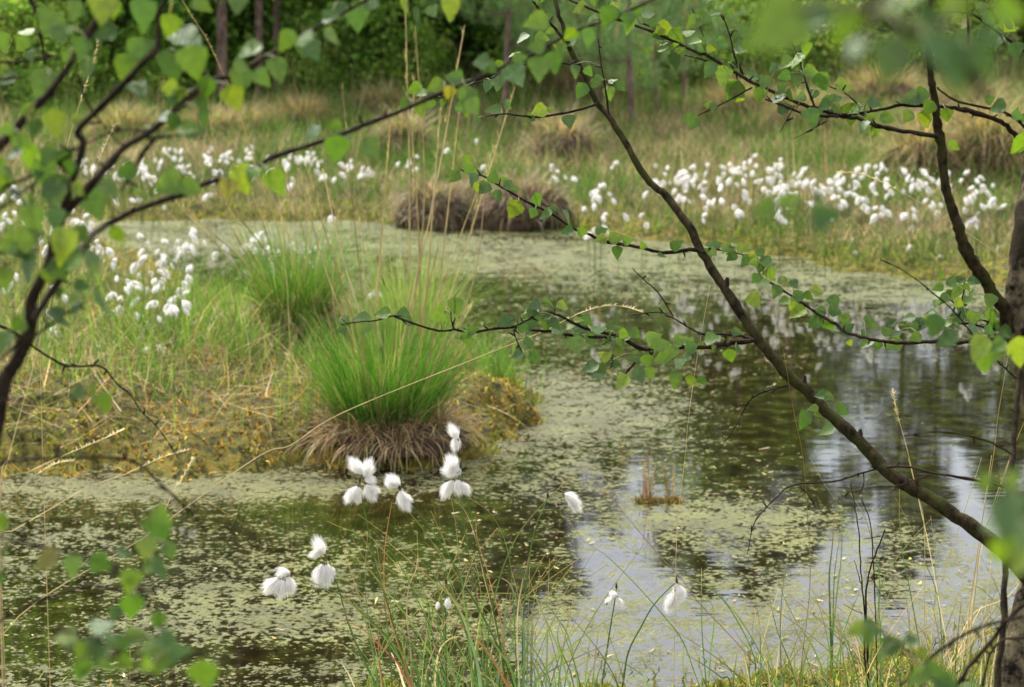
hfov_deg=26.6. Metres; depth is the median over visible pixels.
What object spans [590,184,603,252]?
bog cotton
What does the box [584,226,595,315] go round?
bog cotton
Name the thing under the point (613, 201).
bog cotton
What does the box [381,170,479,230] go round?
tussock
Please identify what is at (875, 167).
bog cotton
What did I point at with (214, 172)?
bog cotton
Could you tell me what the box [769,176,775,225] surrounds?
bog cotton
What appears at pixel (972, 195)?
bog cotton
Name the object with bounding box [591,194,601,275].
bog cotton
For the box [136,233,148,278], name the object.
bog cotton
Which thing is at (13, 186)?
bog cotton
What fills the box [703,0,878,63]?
leafy bush
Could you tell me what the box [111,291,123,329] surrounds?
bog cotton
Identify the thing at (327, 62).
light green shrub
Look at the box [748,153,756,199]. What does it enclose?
bog cotton
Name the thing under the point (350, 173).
bog cotton
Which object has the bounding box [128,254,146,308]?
bog cotton
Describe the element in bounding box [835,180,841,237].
bog cotton
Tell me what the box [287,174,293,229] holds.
bog cotton
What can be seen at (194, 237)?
bog cotton
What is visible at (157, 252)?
bog cotton
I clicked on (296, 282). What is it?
tussock
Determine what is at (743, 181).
bog cotton
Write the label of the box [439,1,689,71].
leafy bush
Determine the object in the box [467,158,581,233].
tussock
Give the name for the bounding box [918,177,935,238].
bog cotton
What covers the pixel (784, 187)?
bog cotton
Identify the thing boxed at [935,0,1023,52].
broadleaf tree
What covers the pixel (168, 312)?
bog cotton
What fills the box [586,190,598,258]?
bog cotton
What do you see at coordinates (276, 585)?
bog cotton
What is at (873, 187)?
bog cotton
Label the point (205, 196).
bog cotton
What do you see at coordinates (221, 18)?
pine tree
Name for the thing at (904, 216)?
bog cotton
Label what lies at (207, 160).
bog cotton
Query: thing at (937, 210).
bog cotton
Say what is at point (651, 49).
light green shrub
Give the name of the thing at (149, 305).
bog cotton
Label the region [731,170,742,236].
bog cotton
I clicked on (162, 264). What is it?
bog cotton
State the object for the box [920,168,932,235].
bog cotton
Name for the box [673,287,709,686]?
dry stalk
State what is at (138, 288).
bog cotton
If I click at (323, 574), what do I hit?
bog cotton
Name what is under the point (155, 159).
bog cotton
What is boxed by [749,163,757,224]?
bog cotton
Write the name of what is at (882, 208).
bog cotton
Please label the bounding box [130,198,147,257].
bog cotton
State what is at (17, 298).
island grass
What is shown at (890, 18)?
broadleaf tree
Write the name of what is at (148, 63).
light green shrub
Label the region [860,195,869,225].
bog cotton
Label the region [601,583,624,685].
bog cotton
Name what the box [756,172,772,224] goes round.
bog cotton
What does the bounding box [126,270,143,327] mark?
bog cotton
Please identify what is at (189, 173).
bog cotton
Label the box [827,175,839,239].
bog cotton
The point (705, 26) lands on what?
light green shrub
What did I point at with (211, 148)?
bog cotton
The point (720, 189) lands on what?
bog cotton
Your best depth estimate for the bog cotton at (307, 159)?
11.56 m
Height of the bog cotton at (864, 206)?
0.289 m
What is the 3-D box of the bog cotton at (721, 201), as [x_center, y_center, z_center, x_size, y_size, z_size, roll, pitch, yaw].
[0.862,-0.431,9.172,0.040,0.379,0.096,-9,14,-40]
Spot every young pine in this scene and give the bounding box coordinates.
[419,0,598,115]
[478,0,584,98]
[503,0,645,93]
[526,0,728,128]
[546,0,653,112]
[604,0,709,121]
[618,0,756,102]
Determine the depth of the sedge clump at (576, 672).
3.76 m
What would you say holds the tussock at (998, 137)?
on the ground at (232, 454)
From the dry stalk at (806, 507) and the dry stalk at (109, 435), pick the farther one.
the dry stalk at (806, 507)
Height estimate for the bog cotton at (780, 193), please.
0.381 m
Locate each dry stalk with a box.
[0,124,115,686]
[0,303,643,637]
[0,427,126,686]
[0,459,73,686]
[5,447,188,531]
[39,40,100,686]
[129,456,194,686]
[182,0,290,370]
[597,482,770,684]
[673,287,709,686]
[771,300,810,686]
[810,458,841,671]
[837,170,1007,262]
[892,389,924,661]
[965,358,1007,683]
[967,423,1023,686]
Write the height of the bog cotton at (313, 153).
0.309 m
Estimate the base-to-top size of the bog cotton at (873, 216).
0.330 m
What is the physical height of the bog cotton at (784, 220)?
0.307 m
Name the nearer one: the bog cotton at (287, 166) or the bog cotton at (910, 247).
the bog cotton at (910, 247)
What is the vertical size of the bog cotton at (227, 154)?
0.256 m
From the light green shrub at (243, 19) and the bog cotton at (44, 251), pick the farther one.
the light green shrub at (243, 19)
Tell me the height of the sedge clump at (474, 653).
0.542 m
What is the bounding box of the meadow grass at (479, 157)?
[0,45,1023,272]
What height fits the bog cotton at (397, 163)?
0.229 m
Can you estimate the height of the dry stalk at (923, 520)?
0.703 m
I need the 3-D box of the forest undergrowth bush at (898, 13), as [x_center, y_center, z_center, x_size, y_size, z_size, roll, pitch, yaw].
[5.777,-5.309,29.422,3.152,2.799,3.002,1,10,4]
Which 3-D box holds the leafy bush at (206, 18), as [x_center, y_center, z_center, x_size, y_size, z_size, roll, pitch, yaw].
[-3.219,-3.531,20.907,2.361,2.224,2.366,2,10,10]
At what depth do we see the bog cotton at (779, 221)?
10.03 m
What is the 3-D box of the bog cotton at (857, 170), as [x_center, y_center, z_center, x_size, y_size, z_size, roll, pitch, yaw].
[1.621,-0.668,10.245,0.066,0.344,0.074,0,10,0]
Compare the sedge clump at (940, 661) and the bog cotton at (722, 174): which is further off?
the bog cotton at (722, 174)
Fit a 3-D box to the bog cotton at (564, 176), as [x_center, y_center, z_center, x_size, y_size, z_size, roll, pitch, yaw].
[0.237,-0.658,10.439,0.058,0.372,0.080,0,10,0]
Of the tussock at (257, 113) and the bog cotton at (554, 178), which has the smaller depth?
the bog cotton at (554, 178)
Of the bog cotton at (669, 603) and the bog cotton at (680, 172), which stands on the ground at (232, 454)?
the bog cotton at (680, 172)
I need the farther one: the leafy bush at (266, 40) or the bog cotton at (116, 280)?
the leafy bush at (266, 40)
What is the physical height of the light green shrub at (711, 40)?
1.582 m
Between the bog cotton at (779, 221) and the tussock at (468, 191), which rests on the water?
the tussock at (468, 191)
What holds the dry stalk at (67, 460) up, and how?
on the water
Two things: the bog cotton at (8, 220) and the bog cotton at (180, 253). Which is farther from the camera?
the bog cotton at (8, 220)
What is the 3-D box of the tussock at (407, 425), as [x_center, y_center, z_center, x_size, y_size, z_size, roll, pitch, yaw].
[-0.358,-0.225,6.049,0.820,1.416,0.856,0,10,0]
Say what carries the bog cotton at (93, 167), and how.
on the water
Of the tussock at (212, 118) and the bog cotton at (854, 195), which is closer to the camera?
the bog cotton at (854, 195)
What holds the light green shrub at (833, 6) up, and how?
on the ground at (232, 454)
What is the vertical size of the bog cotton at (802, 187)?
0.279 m
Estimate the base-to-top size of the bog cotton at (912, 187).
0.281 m
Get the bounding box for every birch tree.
[0,0,652,686]
[336,0,1023,686]
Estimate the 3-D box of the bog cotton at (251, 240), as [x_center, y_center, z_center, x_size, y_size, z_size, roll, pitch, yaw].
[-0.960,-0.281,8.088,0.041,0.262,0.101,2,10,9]
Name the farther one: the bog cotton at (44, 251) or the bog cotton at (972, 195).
the bog cotton at (972, 195)
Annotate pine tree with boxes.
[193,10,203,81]
[216,0,227,99]
[255,0,263,97]
[273,0,281,94]
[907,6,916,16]
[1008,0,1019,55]
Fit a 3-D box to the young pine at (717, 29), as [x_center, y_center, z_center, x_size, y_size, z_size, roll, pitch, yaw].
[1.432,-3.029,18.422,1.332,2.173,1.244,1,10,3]
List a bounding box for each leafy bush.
[7,0,169,95]
[7,0,241,101]
[16,0,292,94]
[112,0,282,85]
[213,1,428,84]
[229,0,522,92]
[320,0,567,83]
[399,2,568,78]
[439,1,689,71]
[655,0,830,59]
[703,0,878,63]
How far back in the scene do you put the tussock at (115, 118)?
15.05 m
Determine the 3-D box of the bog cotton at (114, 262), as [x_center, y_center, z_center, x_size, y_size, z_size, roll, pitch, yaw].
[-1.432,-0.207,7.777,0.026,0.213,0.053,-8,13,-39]
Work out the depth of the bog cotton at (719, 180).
10.15 m
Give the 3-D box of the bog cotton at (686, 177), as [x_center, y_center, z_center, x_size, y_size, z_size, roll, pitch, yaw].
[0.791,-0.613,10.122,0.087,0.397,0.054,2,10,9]
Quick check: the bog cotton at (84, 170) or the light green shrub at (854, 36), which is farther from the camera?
the light green shrub at (854, 36)
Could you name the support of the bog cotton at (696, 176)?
on the ground at (232, 454)
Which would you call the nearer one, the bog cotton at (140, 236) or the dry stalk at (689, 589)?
the dry stalk at (689, 589)
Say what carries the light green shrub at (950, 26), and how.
on the ground at (232, 454)
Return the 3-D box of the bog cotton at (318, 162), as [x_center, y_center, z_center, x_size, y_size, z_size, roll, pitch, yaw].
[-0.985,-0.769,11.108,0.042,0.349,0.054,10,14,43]
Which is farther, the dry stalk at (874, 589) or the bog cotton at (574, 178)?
the bog cotton at (574, 178)
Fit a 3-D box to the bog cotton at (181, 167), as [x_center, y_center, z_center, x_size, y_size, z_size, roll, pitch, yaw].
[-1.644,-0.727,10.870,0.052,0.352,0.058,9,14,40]
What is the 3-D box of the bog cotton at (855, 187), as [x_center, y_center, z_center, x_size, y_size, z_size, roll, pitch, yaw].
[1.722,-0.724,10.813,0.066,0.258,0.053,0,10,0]
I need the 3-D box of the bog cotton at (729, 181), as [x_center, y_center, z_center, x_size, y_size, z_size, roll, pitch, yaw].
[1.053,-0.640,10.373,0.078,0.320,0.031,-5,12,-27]
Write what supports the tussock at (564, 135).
on the ground at (232, 454)
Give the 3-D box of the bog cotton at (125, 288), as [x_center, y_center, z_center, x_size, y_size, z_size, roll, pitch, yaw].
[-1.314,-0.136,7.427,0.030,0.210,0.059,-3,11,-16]
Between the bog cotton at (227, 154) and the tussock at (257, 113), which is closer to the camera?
the bog cotton at (227, 154)
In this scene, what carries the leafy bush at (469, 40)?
on the ground at (232, 454)
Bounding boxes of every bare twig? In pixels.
[844,481,868,686]
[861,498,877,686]
[863,529,907,682]
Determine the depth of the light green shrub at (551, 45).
19.84 m
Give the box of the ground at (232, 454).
[0,20,1023,686]
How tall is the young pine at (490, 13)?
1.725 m
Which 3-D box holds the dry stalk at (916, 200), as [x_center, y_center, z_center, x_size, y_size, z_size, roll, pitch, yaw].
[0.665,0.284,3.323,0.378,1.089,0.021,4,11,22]
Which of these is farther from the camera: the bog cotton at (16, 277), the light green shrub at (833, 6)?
the light green shrub at (833, 6)
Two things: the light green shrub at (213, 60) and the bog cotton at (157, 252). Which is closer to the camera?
the bog cotton at (157, 252)
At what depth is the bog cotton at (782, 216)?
9.88 m
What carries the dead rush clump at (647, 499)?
on the water
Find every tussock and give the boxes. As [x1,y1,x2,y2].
[77,95,170,142]
[166,99,257,139]
[174,171,390,357]
[214,96,289,134]
[243,13,524,475]
[260,84,347,129]
[307,219,522,364]
[332,73,437,119]
[347,91,459,162]
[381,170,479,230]
[447,175,493,214]
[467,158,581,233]
[506,93,622,166]
[530,47,626,103]
[685,63,785,121]
[742,80,856,134]
[821,56,942,104]
[849,89,995,187]
[883,66,1020,131]
[900,77,1023,186]
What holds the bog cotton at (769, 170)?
on the ground at (232, 454)
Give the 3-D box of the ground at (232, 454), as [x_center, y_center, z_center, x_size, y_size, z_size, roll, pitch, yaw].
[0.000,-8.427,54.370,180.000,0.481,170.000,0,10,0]
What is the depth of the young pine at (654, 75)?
16.77 m
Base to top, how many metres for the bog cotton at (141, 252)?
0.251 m
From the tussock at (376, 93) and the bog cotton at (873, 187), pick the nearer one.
the bog cotton at (873, 187)
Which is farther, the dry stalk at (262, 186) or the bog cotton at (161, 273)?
the bog cotton at (161, 273)
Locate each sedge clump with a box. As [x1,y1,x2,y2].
[254,504,578,686]
[321,469,624,686]
[413,498,669,686]
[461,523,758,686]
[659,529,899,686]
[748,496,944,686]
[799,455,1018,686]
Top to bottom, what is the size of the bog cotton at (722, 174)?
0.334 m
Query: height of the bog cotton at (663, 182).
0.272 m
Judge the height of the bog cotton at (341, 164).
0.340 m
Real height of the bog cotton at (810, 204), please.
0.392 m
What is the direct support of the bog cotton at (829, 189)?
on the ground at (232, 454)
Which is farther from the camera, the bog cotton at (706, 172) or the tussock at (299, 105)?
the tussock at (299, 105)
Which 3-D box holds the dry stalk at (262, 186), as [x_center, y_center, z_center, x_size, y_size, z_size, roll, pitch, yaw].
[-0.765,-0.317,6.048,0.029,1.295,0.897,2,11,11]
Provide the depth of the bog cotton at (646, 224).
8.76 m
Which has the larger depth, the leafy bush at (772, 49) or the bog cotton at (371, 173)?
the leafy bush at (772, 49)
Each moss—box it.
[0,164,1013,686]
[8,615,999,686]
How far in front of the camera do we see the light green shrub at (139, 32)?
18.81 m
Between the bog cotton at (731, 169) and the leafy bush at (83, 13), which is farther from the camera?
the leafy bush at (83, 13)
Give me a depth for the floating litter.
5.22 m
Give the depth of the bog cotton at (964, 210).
9.75 m
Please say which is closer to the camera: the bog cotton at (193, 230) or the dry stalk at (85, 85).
the dry stalk at (85, 85)
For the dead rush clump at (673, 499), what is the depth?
5.57 m
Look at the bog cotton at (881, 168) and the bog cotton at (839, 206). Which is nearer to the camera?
the bog cotton at (839, 206)
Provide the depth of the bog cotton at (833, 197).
9.44 m
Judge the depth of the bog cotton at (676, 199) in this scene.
9.62 m
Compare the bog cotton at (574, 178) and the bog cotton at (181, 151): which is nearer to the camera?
the bog cotton at (574, 178)
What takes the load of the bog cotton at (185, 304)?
on the ground at (232, 454)
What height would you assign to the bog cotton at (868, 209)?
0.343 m
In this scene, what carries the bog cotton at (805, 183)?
on the ground at (232, 454)
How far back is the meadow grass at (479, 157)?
13.23 m
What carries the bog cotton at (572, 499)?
on the water
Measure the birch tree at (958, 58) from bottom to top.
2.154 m
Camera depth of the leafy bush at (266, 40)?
20.44 m
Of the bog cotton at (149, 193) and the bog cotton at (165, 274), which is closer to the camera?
the bog cotton at (165, 274)
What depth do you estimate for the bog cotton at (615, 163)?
11.21 m
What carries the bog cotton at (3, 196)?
on the ground at (232, 454)
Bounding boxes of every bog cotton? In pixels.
[0,192,14,202]
[0,212,7,257]
[1,217,11,242]
[2,273,18,315]
[10,184,15,225]
[41,245,59,304]
[48,325,60,337]
[60,294,68,330]
[71,213,89,243]
[76,219,94,233]
[82,165,87,210]
[90,162,95,216]
[93,239,103,285]
[96,240,114,286]
[105,275,120,340]
[108,256,116,302]
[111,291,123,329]
[113,171,124,232]
[124,278,130,312]
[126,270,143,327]
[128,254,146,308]
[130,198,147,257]
[130,285,151,321]
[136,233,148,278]
[137,248,143,269]
[138,167,154,231]
[139,173,150,233]
[140,169,145,234]
[144,173,155,240]
[144,338,164,360]
[145,293,156,342]
[151,278,160,339]
[152,299,169,364]
[153,158,162,211]
[154,267,170,317]
[154,269,164,330]
[155,248,167,284]
[156,255,165,305]
[157,158,163,219]
[158,253,173,283]
[161,239,181,283]
[163,202,167,251]
[163,300,191,371]
[164,304,188,362]
[167,291,174,333]
[168,147,176,199]
[170,285,188,338]
[170,308,179,358]
[176,280,187,345]
[177,164,190,230]
[177,243,193,287]
[177,245,192,265]
[179,148,184,174]
[184,263,193,320]
[187,172,196,217]
[189,231,197,273]
[191,227,205,291]
[201,192,213,245]
[202,153,209,229]
[207,146,212,176]
[208,163,217,234]
[212,243,228,296]
[217,159,222,210]
[224,151,231,169]
[231,153,240,189]
[245,144,253,164]
[249,233,260,268]
[257,230,269,262]
[260,567,418,686]
[282,158,291,219]
[284,158,301,222]
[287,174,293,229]
[299,156,311,200]
[306,151,313,209]
[308,533,375,682]
[311,151,322,204]
[314,168,319,207]
[316,160,326,223]
[318,170,327,230]
[327,215,337,265]
[332,172,345,225]
[338,162,344,225]
[342,456,407,686]
[346,163,354,205]
[347,158,354,223]
[357,169,367,216]
[360,165,368,229]
[366,167,373,215]
[382,473,513,686]
[396,161,400,189]
[413,155,423,186]
[435,578,451,675]
[439,452,506,680]
[445,422,487,686]
[522,492,582,665]
[549,163,554,228]
[551,175,558,241]
[556,169,566,241]
[571,176,579,238]
[582,206,589,272]
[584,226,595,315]
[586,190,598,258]
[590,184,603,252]
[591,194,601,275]
[599,183,605,217]
[600,212,607,309]
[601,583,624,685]
[604,192,616,248]
[610,161,618,203]
[618,212,629,282]
[622,577,686,686]
[640,212,648,241]
[643,180,657,243]
[653,178,665,201]
[658,182,660,243]
[671,188,681,262]
[673,171,690,239]
[674,176,688,239]
[675,190,679,267]
[677,168,685,227]
[680,178,689,242]
[681,191,690,248]
[681,195,686,260]
[683,164,695,210]
[688,178,695,221]
[690,173,698,200]
[697,184,707,238]
[697,205,707,295]
[700,193,712,259]
[703,163,709,185]
[707,197,724,282]
[710,183,722,259]
[716,170,724,212]
[716,177,722,241]
[719,161,737,218]
[726,177,738,186]
[729,165,740,203]
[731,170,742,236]
[732,203,743,291]
[734,171,745,233]
[737,162,742,206]
[740,161,746,208]
[741,188,748,231]
[743,198,750,242]
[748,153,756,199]
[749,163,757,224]
[754,179,759,239]
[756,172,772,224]
[761,187,779,262]
[765,167,776,194]
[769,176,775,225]
[771,162,782,218]
[771,214,783,255]
[772,186,782,265]
[774,162,784,197]
[775,184,784,246]
[775,209,787,275]
[778,204,784,259]
[779,188,788,243]
[781,183,788,247]
[788,179,794,225]
[792,166,807,238]
[794,177,808,187]
[795,176,803,229]
[797,210,797,257]
[808,201,817,283]
[809,179,822,247]
[811,187,821,239]
[812,185,826,256]
[820,177,832,238]
[823,193,836,255]
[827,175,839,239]
[831,199,848,273]
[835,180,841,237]
[836,170,845,209]
[844,190,854,242]
[848,166,859,237]
[850,192,868,254]
[851,174,863,210]
[851,195,867,256]
[853,173,863,216]
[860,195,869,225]
[862,164,871,182]
[866,164,879,231]
[866,206,876,280]
[869,182,877,255]
[869,213,883,281]
[873,192,886,265]
[874,165,886,208]
[880,162,887,228]
[882,188,893,256]
[882,209,891,274]
[883,178,890,238]
[884,182,891,247]
[898,205,917,263]
[901,167,909,226]
[902,182,918,226]
[906,243,916,259]
[909,184,921,234]
[910,173,923,229]
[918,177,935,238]
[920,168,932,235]
[922,193,935,264]
[924,182,931,210]
[932,202,942,275]
[959,170,969,216]
[959,185,974,252]
[962,198,973,234]
[965,216,978,307]
[967,192,975,228]
[974,178,982,214]
[977,175,985,225]
[978,203,984,246]
[981,189,991,232]
[987,196,1006,277]
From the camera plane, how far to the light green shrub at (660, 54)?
20.57 m
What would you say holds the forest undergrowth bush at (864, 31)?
on the ground at (232, 454)
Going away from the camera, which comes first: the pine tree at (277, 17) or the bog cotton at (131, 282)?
the bog cotton at (131, 282)
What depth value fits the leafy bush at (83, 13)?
18.94 m
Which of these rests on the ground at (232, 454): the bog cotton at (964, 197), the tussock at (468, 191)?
the bog cotton at (964, 197)
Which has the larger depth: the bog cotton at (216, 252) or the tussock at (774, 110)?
the tussock at (774, 110)
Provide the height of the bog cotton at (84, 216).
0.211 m
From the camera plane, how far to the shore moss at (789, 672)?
4.13 m
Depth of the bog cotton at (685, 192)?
10.02 m
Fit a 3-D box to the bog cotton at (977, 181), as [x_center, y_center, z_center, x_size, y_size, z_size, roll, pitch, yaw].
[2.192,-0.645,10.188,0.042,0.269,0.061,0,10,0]
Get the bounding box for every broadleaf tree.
[831,1,923,48]
[884,0,975,35]
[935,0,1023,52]
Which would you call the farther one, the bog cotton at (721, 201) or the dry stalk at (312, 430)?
the bog cotton at (721, 201)
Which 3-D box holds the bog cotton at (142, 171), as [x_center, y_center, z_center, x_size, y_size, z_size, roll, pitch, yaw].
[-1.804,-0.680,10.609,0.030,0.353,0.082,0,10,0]
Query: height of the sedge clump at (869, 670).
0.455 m
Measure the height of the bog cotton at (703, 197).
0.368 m
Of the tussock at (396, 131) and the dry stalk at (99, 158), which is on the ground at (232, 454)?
the tussock at (396, 131)
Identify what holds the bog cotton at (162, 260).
on the ground at (232, 454)
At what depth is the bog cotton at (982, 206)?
9.79 m
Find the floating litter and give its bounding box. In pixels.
[0,268,1013,685]
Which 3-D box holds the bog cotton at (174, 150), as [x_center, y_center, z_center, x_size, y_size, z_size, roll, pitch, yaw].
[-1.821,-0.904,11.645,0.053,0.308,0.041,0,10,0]
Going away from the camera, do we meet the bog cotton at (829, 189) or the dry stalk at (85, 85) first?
the dry stalk at (85, 85)
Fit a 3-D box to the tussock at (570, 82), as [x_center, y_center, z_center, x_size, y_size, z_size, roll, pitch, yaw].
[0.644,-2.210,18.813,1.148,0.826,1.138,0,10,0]
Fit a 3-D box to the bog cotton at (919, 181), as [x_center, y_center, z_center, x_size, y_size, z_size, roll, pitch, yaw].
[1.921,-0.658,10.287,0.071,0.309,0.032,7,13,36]
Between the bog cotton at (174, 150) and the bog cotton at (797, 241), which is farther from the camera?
the bog cotton at (174, 150)
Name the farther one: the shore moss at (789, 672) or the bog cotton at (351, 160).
the bog cotton at (351, 160)
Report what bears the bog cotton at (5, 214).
on the ground at (232, 454)
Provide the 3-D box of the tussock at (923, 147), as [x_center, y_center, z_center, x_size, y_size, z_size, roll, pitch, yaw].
[2.343,-1.042,12.355,0.928,0.862,0.908,-5,11,-25]
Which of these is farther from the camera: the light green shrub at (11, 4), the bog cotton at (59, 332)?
the light green shrub at (11, 4)
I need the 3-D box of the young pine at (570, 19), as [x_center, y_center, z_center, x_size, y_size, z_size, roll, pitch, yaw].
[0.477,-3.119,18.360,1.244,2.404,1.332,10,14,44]
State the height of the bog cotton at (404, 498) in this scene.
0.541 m
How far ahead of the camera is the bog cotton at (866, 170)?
11.39 m
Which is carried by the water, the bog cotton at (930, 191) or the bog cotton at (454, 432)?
the bog cotton at (454, 432)
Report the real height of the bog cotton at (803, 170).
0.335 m
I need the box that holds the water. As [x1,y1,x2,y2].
[0,217,1023,686]
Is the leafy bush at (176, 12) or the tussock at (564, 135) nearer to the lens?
the tussock at (564, 135)
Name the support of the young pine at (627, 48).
on the ground at (232, 454)
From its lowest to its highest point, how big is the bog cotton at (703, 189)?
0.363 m
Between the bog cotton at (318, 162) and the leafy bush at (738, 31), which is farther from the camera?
the leafy bush at (738, 31)
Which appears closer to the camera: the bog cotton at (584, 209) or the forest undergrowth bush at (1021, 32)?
the bog cotton at (584, 209)
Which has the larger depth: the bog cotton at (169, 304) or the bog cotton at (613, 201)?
the bog cotton at (613, 201)
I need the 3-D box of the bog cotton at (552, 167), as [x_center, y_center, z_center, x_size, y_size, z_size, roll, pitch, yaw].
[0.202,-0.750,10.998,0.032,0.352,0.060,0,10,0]
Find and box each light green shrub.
[0,0,96,108]
[9,0,131,105]
[82,3,200,95]
[101,17,208,100]
[185,1,309,83]
[200,0,355,88]
[246,0,425,95]
[253,0,383,95]
[374,15,467,96]
[479,0,612,94]
[498,1,638,89]
[547,0,719,82]
[548,1,673,101]
[569,0,767,89]
[620,0,764,87]
[658,0,822,86]
[741,0,874,79]
[779,0,923,77]
[871,0,1021,77]
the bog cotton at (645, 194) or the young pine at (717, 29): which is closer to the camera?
the bog cotton at (645, 194)
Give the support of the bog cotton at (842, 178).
on the ground at (232, 454)
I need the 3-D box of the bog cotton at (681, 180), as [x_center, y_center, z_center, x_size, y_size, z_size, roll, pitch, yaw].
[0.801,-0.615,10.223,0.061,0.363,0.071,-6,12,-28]
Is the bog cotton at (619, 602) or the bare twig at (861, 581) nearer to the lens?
the bare twig at (861, 581)
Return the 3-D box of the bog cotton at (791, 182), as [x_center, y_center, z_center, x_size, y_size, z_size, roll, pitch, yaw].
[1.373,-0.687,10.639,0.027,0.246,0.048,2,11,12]
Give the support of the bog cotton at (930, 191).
on the ground at (232, 454)
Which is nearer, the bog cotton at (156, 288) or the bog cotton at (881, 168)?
the bog cotton at (156, 288)
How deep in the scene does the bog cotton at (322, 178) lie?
10.75 m
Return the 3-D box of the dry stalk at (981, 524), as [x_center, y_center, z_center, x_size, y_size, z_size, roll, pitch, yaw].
[0.751,0.401,3.432,0.012,0.820,0.120,-2,11,-11]
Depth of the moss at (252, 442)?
6.41 m
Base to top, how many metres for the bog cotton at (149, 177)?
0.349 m
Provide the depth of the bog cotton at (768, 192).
9.74 m
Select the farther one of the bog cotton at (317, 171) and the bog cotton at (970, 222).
the bog cotton at (317, 171)
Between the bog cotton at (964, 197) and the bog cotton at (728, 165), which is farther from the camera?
the bog cotton at (728, 165)
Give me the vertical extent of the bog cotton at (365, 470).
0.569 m
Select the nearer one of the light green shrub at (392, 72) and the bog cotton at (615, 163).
the bog cotton at (615, 163)
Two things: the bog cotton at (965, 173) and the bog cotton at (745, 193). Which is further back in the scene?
the bog cotton at (965, 173)
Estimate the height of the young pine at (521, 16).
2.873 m
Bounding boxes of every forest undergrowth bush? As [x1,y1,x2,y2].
[820,17,897,41]
[856,2,1005,40]
[896,0,1023,51]
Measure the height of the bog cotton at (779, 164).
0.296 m
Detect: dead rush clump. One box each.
[630,437,662,505]
[660,453,687,504]
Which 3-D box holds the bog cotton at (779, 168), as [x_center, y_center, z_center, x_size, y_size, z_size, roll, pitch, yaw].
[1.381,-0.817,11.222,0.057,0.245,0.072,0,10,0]
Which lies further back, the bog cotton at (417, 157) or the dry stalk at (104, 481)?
the bog cotton at (417, 157)
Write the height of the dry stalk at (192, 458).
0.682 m
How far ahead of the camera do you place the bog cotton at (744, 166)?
11.02 m
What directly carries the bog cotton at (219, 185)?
on the ground at (232, 454)
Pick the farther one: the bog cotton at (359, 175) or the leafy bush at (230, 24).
the leafy bush at (230, 24)
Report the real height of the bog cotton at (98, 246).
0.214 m
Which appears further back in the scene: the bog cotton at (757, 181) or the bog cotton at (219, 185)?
the bog cotton at (219, 185)
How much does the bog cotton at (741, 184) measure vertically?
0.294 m
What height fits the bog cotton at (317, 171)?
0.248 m
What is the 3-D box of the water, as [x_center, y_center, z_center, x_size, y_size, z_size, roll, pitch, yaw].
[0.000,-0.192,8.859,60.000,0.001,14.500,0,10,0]
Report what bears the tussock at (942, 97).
on the ground at (232, 454)
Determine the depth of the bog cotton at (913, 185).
10.05 m
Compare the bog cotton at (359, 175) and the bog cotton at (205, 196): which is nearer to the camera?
the bog cotton at (205, 196)
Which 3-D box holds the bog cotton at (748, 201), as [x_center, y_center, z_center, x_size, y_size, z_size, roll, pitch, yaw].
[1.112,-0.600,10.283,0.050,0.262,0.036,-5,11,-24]
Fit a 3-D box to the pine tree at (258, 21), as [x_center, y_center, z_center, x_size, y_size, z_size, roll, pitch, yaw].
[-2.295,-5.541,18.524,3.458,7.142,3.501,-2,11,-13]
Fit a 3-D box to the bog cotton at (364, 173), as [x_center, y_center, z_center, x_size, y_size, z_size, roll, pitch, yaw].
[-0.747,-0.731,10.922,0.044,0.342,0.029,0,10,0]
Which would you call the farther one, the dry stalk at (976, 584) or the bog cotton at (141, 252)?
the bog cotton at (141, 252)
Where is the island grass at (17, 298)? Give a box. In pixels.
[0,192,546,461]
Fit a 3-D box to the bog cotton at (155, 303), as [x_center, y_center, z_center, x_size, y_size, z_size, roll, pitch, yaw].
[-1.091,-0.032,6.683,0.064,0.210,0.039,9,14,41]
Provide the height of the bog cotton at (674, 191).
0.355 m
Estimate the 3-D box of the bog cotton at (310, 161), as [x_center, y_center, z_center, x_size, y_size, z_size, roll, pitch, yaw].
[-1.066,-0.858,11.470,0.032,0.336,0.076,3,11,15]
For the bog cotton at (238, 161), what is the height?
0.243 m
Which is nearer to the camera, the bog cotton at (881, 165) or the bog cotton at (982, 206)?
the bog cotton at (982, 206)
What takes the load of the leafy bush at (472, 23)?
on the ground at (232, 454)
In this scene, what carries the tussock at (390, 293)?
on the ground at (232, 454)
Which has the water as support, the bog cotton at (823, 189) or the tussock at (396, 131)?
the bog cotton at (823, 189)
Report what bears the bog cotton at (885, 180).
on the ground at (232, 454)

